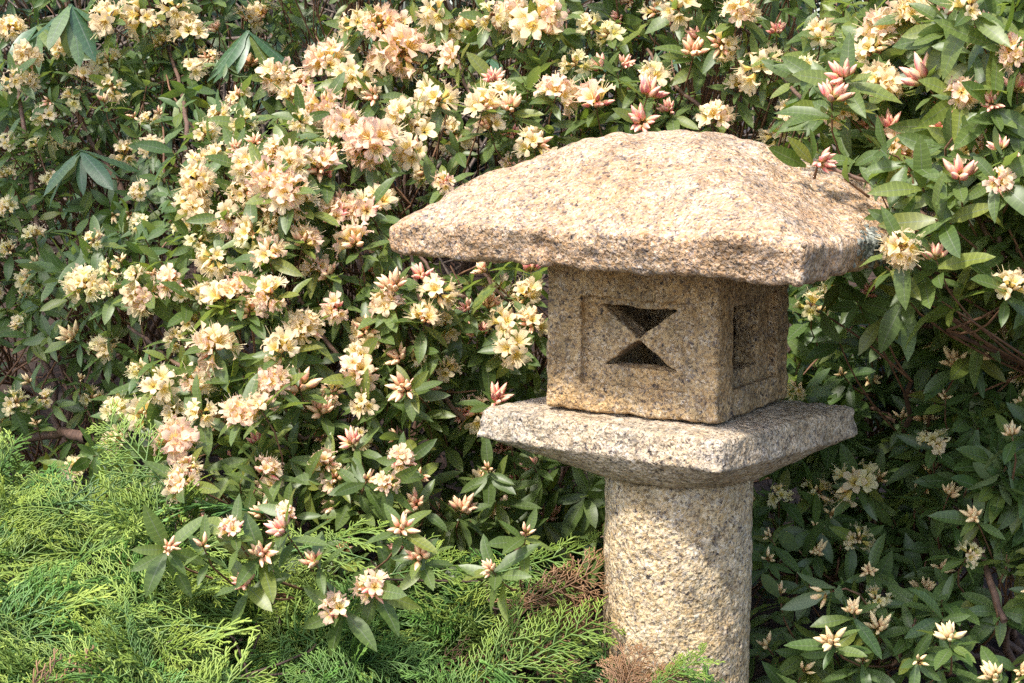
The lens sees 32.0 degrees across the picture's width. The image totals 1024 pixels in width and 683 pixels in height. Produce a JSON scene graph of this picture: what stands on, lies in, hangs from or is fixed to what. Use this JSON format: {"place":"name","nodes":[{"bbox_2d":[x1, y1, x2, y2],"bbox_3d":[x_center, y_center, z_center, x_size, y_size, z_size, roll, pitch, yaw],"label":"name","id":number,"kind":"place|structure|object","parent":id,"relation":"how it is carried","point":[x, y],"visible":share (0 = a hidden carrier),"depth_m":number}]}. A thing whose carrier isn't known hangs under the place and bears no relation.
{"place":"outdoors","nodes":[
{"label":"outdoors","id":0,"kind":"place"},
{"bbox_2d":[0,82,1023,682],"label":"ground","id":1,"kind":"structure","parent":0,"point":[772,624],"depth_m":3.88},
{"bbox_2d":[0,41,206,569],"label":"rhododendron bush","id":2,"kind":"object","parent":1,"relation":"on","point":[84,280],"visible":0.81,"depth_m":3.45},
{"bbox_2d":[0,428,221,682],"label":"juniper bush","id":3,"kind":"object","parent":1,"relation":"on","point":[51,545],"visible":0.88,"depth_m":2.55},
{"bbox_2d":[0,3,283,349],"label":"rhododendron bush","id":4,"kind":"object","parent":1,"relation":"on","point":[69,27],"visible":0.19,"depth_m":3.61},
{"bbox_2d":[0,0,293,387],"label":"rhododendron bush","id":5,"kind":"object","parent":1,"relation":"on","point":[127,70],"visible":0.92,"depth_m":3.63},
{"bbox_2d":[53,398,350,682],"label":"juniper bush","id":6,"kind":"object","parent":1,"relation":"on","point":[213,623],"visible":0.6,"depth_m":2.62},
{"bbox_2d":[82,84,410,564],"bbox_3d":[-0.531,0.005,3.307,0.723,0.954,1.095,0,8,0],"label":"rhododendron bush","id":7,"kind":"object","parent":1,"relation":"on","point":[270,222],"visible":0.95,"depth_m":3.02},
{"bbox_2d":[38,340,497,682],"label":"rhododendron bush","id":8,"kind":"object","parent":1,"relation":"on","point":[335,484],"visible":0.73,"depth_m":2.82},
{"bbox_2d":[230,518,500,682],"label":"juniper bush","id":9,"kind":"object","parent":1,"relation":"on","point":[364,668],"visible":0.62,"depth_m":2.60},
{"bbox_2d":[0,0,835,292],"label":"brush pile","id":10,"kind":"object","parent":1,"relation":"on","point":[223,93],"visible":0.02,"depth_m":4.86},
{"bbox_2d":[251,0,634,440],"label":"rhododendron bush","id":11,"kind":"object","parent":1,"relation":"on","point":[374,133],"visible":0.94,"depth_m":3.38},
{"bbox_2d":[0,0,928,232],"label":"background thicket","id":12,"kind":"object","parent":1,"relation":"on","point":[461,168],"visible":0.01,"depth_m":5.26},
{"bbox_2d":[338,255,604,678],"bbox_3d":[0.027,0.201,3.119,0.768,0.871,1.256,0,8,0],"label":"rhododendron bush","id":13,"kind":"object","parent":1,"relation":"on","point":[513,501],"visible":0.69,"depth_m":3.07},
{"bbox_2d":[248,13,759,272],"bbox_3d":[0.013,-0.392,4.324,1.326,0.805,0.666,0,8,0],"label":"rhododendron bush","id":14,"kind":"object","parent":1,"relation":"on","point":[492,63],"visible":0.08,"depth_m":4.29},
{"bbox_2d":[0,236,1023,682],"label":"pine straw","id":15,"kind":"object","parent":1,"relation":"on","point":[472,466],"visible":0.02,"depth_m":3.74},
{"bbox_2d":[384,529,724,682],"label":"juniper bush","id":16,"kind":"object","parent":1,"relation":"on","point":[484,654],"visible":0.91,"depth_m":2.62},
{"bbox_2d":[457,0,845,184],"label":"rhododendron bush","id":17,"kind":"object","parent":1,"relation":"on","point":[655,105],"visible":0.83,"depth_m":3.23},
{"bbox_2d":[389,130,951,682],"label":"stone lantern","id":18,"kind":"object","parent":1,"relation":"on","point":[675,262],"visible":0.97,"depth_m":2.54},
{"bbox_2d":[749,429,1023,682],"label":"rhododendron bush","id":19,"kind":"object","parent":1,"relation":"on","point":[835,537],"visible":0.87,"depth_m":2.84},
{"bbox_2d":[753,272,1023,592],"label":"rhododendron bush","id":20,"kind":"object","parent":1,"relation":"on","point":[976,435],"visible":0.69,"depth_m":2.84},
{"bbox_2d":[764,0,1023,388],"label":"rhododendron bush","id":21,"kind":"object","parent":1,"relation":"on","point":[948,150],"visible":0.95,"depth_m":2.41},
{"bbox_2d":[450,0,897,67],"label":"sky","id":22,"kind":"structure","parent":0,"point":[818,9]}
]}

